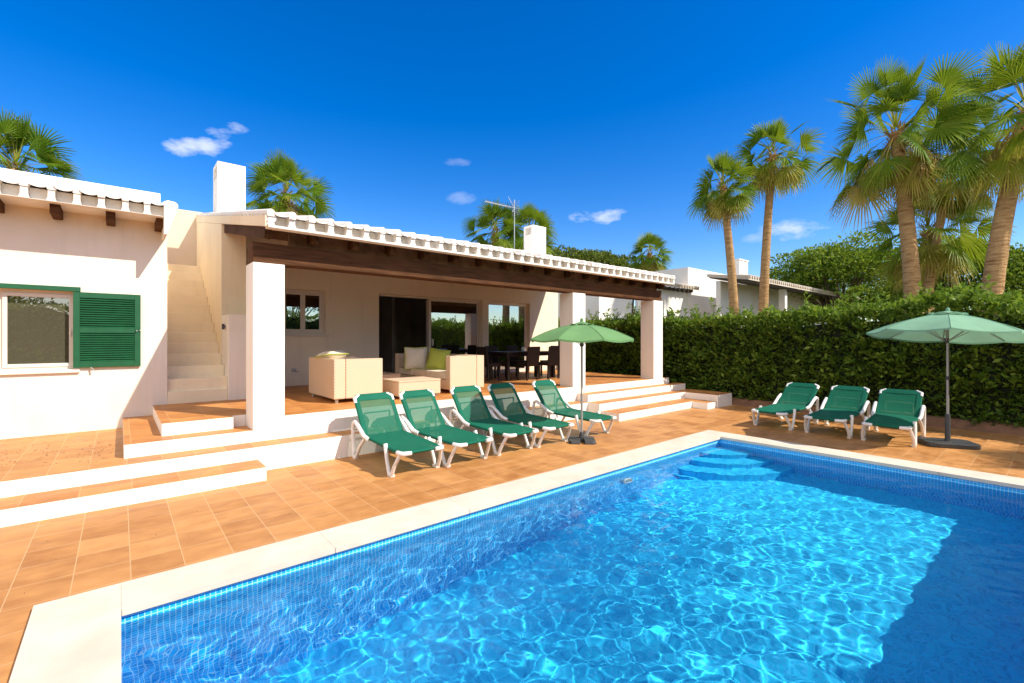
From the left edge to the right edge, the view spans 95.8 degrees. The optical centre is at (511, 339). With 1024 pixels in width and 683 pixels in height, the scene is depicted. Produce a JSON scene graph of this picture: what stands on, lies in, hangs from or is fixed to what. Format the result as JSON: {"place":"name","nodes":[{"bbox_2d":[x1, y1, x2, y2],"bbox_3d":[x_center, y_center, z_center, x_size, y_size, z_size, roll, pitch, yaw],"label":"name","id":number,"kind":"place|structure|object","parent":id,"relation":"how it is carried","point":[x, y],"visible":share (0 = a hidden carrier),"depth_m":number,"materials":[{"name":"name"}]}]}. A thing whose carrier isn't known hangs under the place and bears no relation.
{"place":"outdoors","nodes":[
{"label":"outdoors","id":0,"kind":"place"},
{"bbox_2d":[0,405,1023,682],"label":"deck","id":1,"kind":"structure","parent":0,"point":[52,559],"depth_m":5.14,"materials":[{"name":"tile"}]},
{"bbox_2d":[0,460,265,527],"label":"step","id":2,"kind":"object","parent":1,"relation":"on","point":[27,508],"visible":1,"depth_m":4.92,"materials":[{"name":"ceramic"}]},
{"bbox_2d":[0,401,587,497],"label":"patio","id":3,"kind":"structure","parent":1,"relation":"on","point":[29,472],"depth_m":5.86,"materials":[{"name":"ceramic"}]},
{"bbox_2d":[123,400,252,458],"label":"side steps","id":4,"kind":"structure","parent":3,"relation":"on","point":[169,428],"depth_m":6.28,"materials":[{"name":"ceramic"}]},
{"bbox_2d":[223,370,668,441],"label":"terrace","id":5,"kind":"structure","parent":3,"relation":"on","point":[306,413],"depth_m":8.37,"materials":[{"name":"ceramic"}]},
{"bbox_2d":[309,356,381,403],"bbox_3d":[-3.122,0.723,8.641,0.890,0.755,1.380,0,0,-40],"label":"wicker sofa","id":6,"kind":"object","parent":5,"relation":"on","point":[337,379],"visible":0.85,"depth_m":8.14,"materials":[{"name":"beige wicker"},{"name":"cushion fabric"}]},
{"bbox_2d":[314,350,349,358],"bbox_3d":[-3.309,0.300,8.495,0.441,0.160,0.442,-9,-5,29],"label":"pillow","id":7,"kind":"object","parent":6,"relation":"on","point":[338,354],"visible":0.75,"depth_m":8.37,"materials":[{"name":"yellow fabric"}]},
{"bbox_2d":[382,372,400,378],"bbox_3d":[-3.060,0.929,10.154,0.872,0.342,0.962,0,0,-40],"label":"coffee table","id":8,"kind":"object","parent":5,"relation":"on","point":[385,375],"visible":0.09,"depth_m":9.96,"materials":[{"name":"beige wicker"}]},
{"bbox_2d":[382,376,440,398],"bbox_3d":[-1.939,0.931,8.908,0.892,0.337,0.712,0,0,-40],"label":"coffee table","id":9,"kind":"object","parent":5,"relation":"on","point":[395,386],"visible":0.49,"depth_m":8.67,"materials":[{"name":"beige wicker"}]},
{"bbox_2d":[395,353,483,391],"bbox_3d":[-1.711,0.723,10.511,0.860,0.755,2.450,0,0,-40],"label":"wicker sofa","id":10,"kind":"object","parent":5,"relation":"on","point":[464,370],"visible":0.59,"depth_m":9.64,"materials":[{"name":"wicker"}]},
{"bbox_2d":[404,347,427,369],"bbox_3d":[-2.209,0.441,10.647,0.542,0.541,0.160,0,-16,-14],"label":"pillow","id":11,"kind":"object","parent":10,"relation":"on","point":[415,357],"visible":0.96,"depth_m":10.58,"materials":[{"name":"beige fabric"}]},
{"bbox_2d":[425,347,450,369],"bbox_3d":[-1.663,0.461,10.390,0.501,0.501,0.160,8,-14,12],"label":"pillow","id":12,"kind":"object","parent":10,"relation":"on","point":[436,360],"visible":0.9,"depth_m":10.33,"materials":[{"name":"fabric"}]},
{"bbox_2d":[476,347,500,380],"bbox_3d":[-0.624,0.650,12.291,0.500,0.900,0.450,0,0,-40],"label":"dining chair","id":13,"kind":"object","parent":5,"relation":"on","point":[484,352],"visible":0.78,"depth_m":12.11,"materials":[{"name":"brown wicker"}]},
{"bbox_2d":[485,346,505,377],"bbox_3d":[-0.463,0.650,13.384,0.450,0.900,0.500,0,0,-40],"label":"dining chair","id":14,"kind":"object","parent":5,"relation":"on","point":[493,348],"visible":0.52,"depth_m":13.43,"materials":[{"name":"brown wicker"}]},
{"bbox_2d":[506,346,526,376],"bbox_3d":[0.147,0.650,13.902,0.450,0.900,0.500,0,0,-40],"label":"dining chair","id":15,"kind":"object","parent":5,"relation":"on","point":[514,360],"visible":0.43,"depth_m":13.93,"materials":[{"name":"brown wicker"}]},
{"bbox_2d":[488,351,554,380],"bbox_3d":[0.304,0.723,13.129,1.900,0.755,0.900,0,0,-40],"label":"dining table","id":16,"kind":"object","parent":5,"relation":"on","point":[507,354],"visible":0.53,"depth_m":12.68,"materials":[{"name":"brown wicker"}]},
{"bbox_2d":[516,346,539,380],"bbox_3d":[0.438,0.650,12.522,0.450,0.900,0.500,0,0,-43],"label":"dining chair","id":17,"kind":"object","parent":5,"relation":"on","point":[533,354],"visible":1,"depth_m":12.38,"materials":[{"name":"brown wicker"}]},
{"bbox_2d":[540,360,550,375],"bbox_3d":[1.175,0.650,13.973,0.500,0.900,0.450,0,0,-40],"label":"dining chair","id":18,"kind":"object","parent":5,"relation":"on","point":[541,367],"visible":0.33,"depth_m":13.94,"materials":[{"name":"brown wicker"}]},
{"bbox_2d":[539,346,559,378],"bbox_3d":[1.046,0.650,12.933,0.450,0.900,0.500,0,0,-39],"label":"dining chair","id":19,"kind":"object","parent":5,"relation":"on","point":[553,355],"visible":0.84,"depth_m":12.76,"materials":[{"name":"brown wicker"}]},
{"bbox_2d":[351,392,443,477],"bbox_3d":[-1.635,1.288,6.515,0.742,0.924,1.611,0,0,-40],"label":"sun lounger","id":20,"kind":"object","parent":1,"relation":"on","point":[381,422],"visible":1,"depth_m":6.75,"materials":[{"name":"green"}]},
{"bbox_2d":[399,389,492,467],"bbox_3d":[-1.027,1.288,6.963,0.742,0.924,1.611,0,0,-44],"label":"sun lounger","id":21,"kind":"object","parent":1,"relation":"on","point":[425,416],"visible":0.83,"depth_m":7.16,"materials":[{"name":"green plastic"}]},
{"bbox_2d":[449,385,538,455],"bbox_3d":[-0.325,1.288,7.599,0.742,0.924,1.611,0,0,-41],"label":"sun lounger","id":22,"kind":"object","parent":1,"relation":"on","point":[474,410],"visible":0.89,"depth_m":7.82,"materials":[{"name":"green fabric"}]},
{"bbox_2d":[9,430,1023,682],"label":"pool coping","id":23,"kind":"object","parent":1,"relation":"on","point":[73,638],"visible":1,"depth_m":3.54,"materials":[{"name":"beige stone"}]},
{"bbox_2d":[487,383,573,447],"bbox_3d":[0.293,1.288,8.109,0.742,0.924,1.611,0,0,-42],"label":"sun lounger","id":24,"kind":"object","parent":1,"relation":"on","point":[509,405],"visible":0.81,"depth_m":8.31,"materials":[{"name":"green fabric"}]},
{"bbox_2d":[532,379,616,435],"bbox_3d":[1.148,1.288,8.794,0.742,0.924,1.611,0,0,-43],"label":"sun lounger","id":25,"kind":"object","parent":1,"relation":"on","point":[552,401],"visible":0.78,"depth_m":9.00,"materials":[{"name":"green plastic"}]},
{"bbox_2d":[531,318,633,444],"bbox_3d":[1.192,0.695,7.905,1.715,2.110,1.715,0,0,-40],"label":"parasol","id":26,"kind":"object","parent":1,"relation":"on","point":[581,332],"visible":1,"depth_m":7.47,"materials":[{"name":"green fabric"},{"name":"grey metal"},{"name":"dark grey plastic"}]},
{"bbox_2d":[577,383,731,420],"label":"terrace steps","id":27,"kind":"structure","parent":1,"relation":"on","point":[623,404],"depth_m":11.39,"materials":[{"name":"ceramic"}]},
{"bbox_2d":[751,382,819,429],"bbox_3d":[5.644,1.349,9.515,1.733,0.803,0.742,0,0,-37],"label":"sun lounger","id":28,"kind":"object","parent":1,"relation":"on","point":[794,397],"visible":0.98,"depth_m":9.63,"materials":[{"name":"green"}]},
{"bbox_2d":[803,385,869,438],"bbox_3d":[6.212,1.349,8.816,1.733,0.803,0.742,0,0,-40],"label":"sun lounger","id":29,"kind":"object","parent":1,"relation":"on","point":[844,404],"visible":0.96,"depth_m":8.97,"materials":[{"name":"green fabric"}]},
{"bbox_2d":[861,388,925,446],"bbox_3d":[6.753,1.349,8.176,1.733,0.803,0.742,0,0,-43],"label":"sun lounger","id":30,"kind":"object","parent":1,"relation":"on","point":[901,409],"visible":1,"depth_m":8.35,"materials":[{"name":"green plastic"}]},
{"bbox_2d":[866,307,1023,449],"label":"parasol","id":31,"kind":"object","parent":1,"relation":"on","point":[947,326],"visible":1,"depth_m":7.53,"materials":[{"name":"green fabric"}]},
{"bbox_2d":[0,0,1023,321],"label":"sky","id":32,"kind":"structure","parent":0,"point":[602,116],"materials":[{"name":"blue"}]},
{"bbox_2d":[121,439,1023,624],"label":"pool basin","id":33,"kind":"object","parent":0,"point":[173,605],"visible":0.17,"depth_m":4.67,"materials":[{"name":"blue tile"}]},
{"bbox_2d":[121,443,1023,682],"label":"water","id":34,"kind":"structure","parent":33,"relation":"in","point":[721,563],"depth_m":3.30,"materials":[{"name":"blue liquid"}]},
{"bbox_2d":[558,258,858,328],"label":"neighbour house","id":35,"kind":"structure","parent":0,"point":[689,288],"depth_m":26.37,"materials":[{"name":"white paint"}]},
{"label":"ground","id":36,"kind":"structure","parent":0,"visible":0},
{"bbox_2d":[0,106,88,180],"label":"fan palm","id":37,"kind":"object","parent":36,"relation":"on","point":[16,136],"visible":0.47,"depth_m":15.00,"materials":[{"name":"green plant"}]},
{"bbox_2d":[246,149,335,218],"bbox_3d":[-9.722,-3.224,20.036,4.195,9.988,3.904,0,0,-40],"label":"fan palm","id":38,"kind":"object","parent":36,"relation":"on","point":[278,169],"visible":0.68,"depth_m":19.50,"materials":[{"name":"green plant"}]},
{"bbox_2d":[0,161,674,439],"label":"villa","id":39,"kind":"object","parent":36,"relation":"on","point":[118,305],"visible":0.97,"depth_m":7.71,"materials":[{"name":"beige paint"}]},
{"bbox_2d":[0,289,76,370],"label":"window","id":40,"kind":"structure","parent":39,"relation":"in","point":[36,327],"depth_m":6.88,"materials":[{"name":"clear glass"}]},
{"bbox_2d":[285,289,328,335],"bbox_3d":[-5.031,-0.650,11.118,1.100,1.200,0.370,0,0,-40],"label":"window","id":41,"kind":"structure","parent":39,"relation":"in","point":[304,309],"depth_m":11.13,"materials":[{"name":"clear glass"}]},
{"bbox_2d":[379,294,479,354],"bbox_3d":[-2.329,-0.055,13.451,3.396,2.307,0.165,0,0,-40],"label":"sliding door","id":42,"kind":"structure","parent":39,"relation":"in","point":[453,325],"depth_m":13.88,"materials":[{"name":"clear glass"}]},
{"bbox_2d":[485,197,518,248],"bbox_3d":[-0.387,-3.993,16.581,1.450,2.386,0.400,0,0,-40],"label":"aerial","id":43,"kind":"object","parent":39,"relation":"on","point":[490,202],"visible":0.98,"depth_m":16.95,"materials":[{"name":"metal"}]},
{"bbox_2d":[489,301,526,372],"bbox_3d":[-0.176,-0.055,15.273,1.756,2.307,0.090,0,0,-40],"label":"glazed door","id":44,"kind":"structure","parent":39,"relation":"in","point":[507,321],"depth_m":15.27,"materials":[{"name":"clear glass"}]},
{"bbox_2d":[461,197,523,249],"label":"fan palm","id":45,"kind":"object","parent":36,"relation":"on","point":[491,211],"visible":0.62,"depth_m":24.65,"materials":[{"name":"green plant"}]},
{"bbox_2d":[497,203,559,255],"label":"fan palm","id":46,"kind":"object","parent":36,"relation":"on","point":[526,213],"visible":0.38,"depth_m":25.57,"materials":[{"name":"green plant"}]},
{"bbox_2d":[548,244,601,262],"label":"pine tree","id":47,"kind":"object","parent":36,"relation":"on","point":[572,253],"visible":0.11,"depth_m":46.40,"materials":[{"name":"green plant"}]},
{"bbox_2d":[585,249,633,268],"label":"pine tree","id":48,"kind":"object","parent":36,"relation":"on","point":[608,258],"visible":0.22,"depth_m":48.41,"materials":[{"name":"green plant"}]},
{"bbox_2d":[621,254,637,315],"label":"pine tree","id":49,"kind":"object","parent":36,"relation":"on","point":[633,312],"visible":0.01,"depth_m":51.40,"materials":[{"name":"green plant"}]},
{"bbox_2d":[626,231,674,271],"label":"fan palm","id":50,"kind":"object","parent":36,"relation":"on","point":[648,261],"visible":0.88,"depth_m":35.55,"materials":[{"name":"green plant"}]},
{"bbox_2d":[685,149,760,315],"bbox_3d":[10.111,-3.667,21.962,3.688,10.893,3.484,0,0,-40],"label":"fan palm","id":51,"kind":"object","parent":36,"relation":"on","point":[723,204],"visible":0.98,"depth_m":21.82,"materials":[{"name":"green plant"}]},
{"bbox_2d":[725,115,825,321],"bbox_3d":[12.698,-4.558,22.462,4.269,12.669,4.304,0,0,-40],"label":"fan palm","id":52,"kind":"object","parent":36,"relation":"on","point":[769,176],"visible":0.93,"depth_m":22.18,"materials":[{"name":"green plant"}]},
{"bbox_2d":[769,227,900,323],"bbox_3d":[23.304,-2.841,33.033,9.883,9.242,10.168,0,0,-10],"label":"broadleaf tree","id":53,"kind":"object","parent":36,"relation":"on","point":[837,267],"visible":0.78,"depth_m":31.46,"materials":[{"name":"green plant"}]},
{"bbox_2d":[732,396,1023,435],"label":"soil bed","id":54,"kind":"object","parent":36,"relation":"on","point":[961,424],"visible":0.08,"depth_m":9.07,"materials":[{"name":"brown soil"}]},
{"bbox_2d":[558,274,1023,427],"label":"hedge","id":55,"kind":"object","parent":54,"relation":"on","point":[770,355],"visible":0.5,"depth_m":10.83,"materials":[{"name":"green plant"}]},
{"bbox_2d":[837,272,958,320],"bbox_3d":[22.414,-1.319,26.740,4.962,6.198,5.282,0,0,-15],"label":"broadleaf tree","id":56,"kind":"object","parent":36,"relation":"on","point":[866,290],"visible":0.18,"depth_m":27.17,"materials":[{"name":"green plant"}]},
{"bbox_2d":[815,49,994,312],"bbox_3d":[11.578,-3.283,13.885,4.528,10.127,4.313,0,0,27],"label":"fan palm","id":57,"kind":"object","parent":36,"relation":"on","point":[909,176],"visible":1,"depth_m":13.63,"materials":[{"name":"green plant"}]},
{"bbox_2d":[860,181,1016,309],"bbox_3d":[16.274,-2.310,17.750,4.537,8.162,4.315,0,0,-40],"label":"fan palm","id":58,"kind":"object","parent":36,"relation":"on","point":[952,255],"visible":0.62,"depth_m":17.35,"materials":[{"name":"green plant"}]},
{"bbox_2d":[890,234,1014,310],"bbox_3d":[23.268,-1.830,23.714,6.043,7.220,6.261,0,0,-40],"label":"broadleaf tree","id":59,"kind":"object","parent":36,"relation":"on","point":[970,278],"visible":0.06,"depth_m":23.28,"materials":[{"name":"green plant"}]},
{"bbox_2d":[886,90,1023,312],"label":"fan palm","id":60,"kind":"object","parent":36,"relation":"on","point":[941,213],"visible":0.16,"depth_m":17.22,"materials":[{"name":"green plant"}]},
{"bbox_2d":[927,39,1023,314],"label":"fan palm","id":61,"kind":"object","parent":36,"relation":"on","point":[1006,165],"visible":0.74,"depth_m":12.65,"materials":[{"name":"green plant"}]},
{"bbox_2d":[934,242,1023,319],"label":"broadleaf tree","id":62,"kind":"object","parent":36,"relation":"on","point":[1014,279],"visible":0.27,"depth_m":19.94,"materials":[{"name":"green plant"}]}
]}

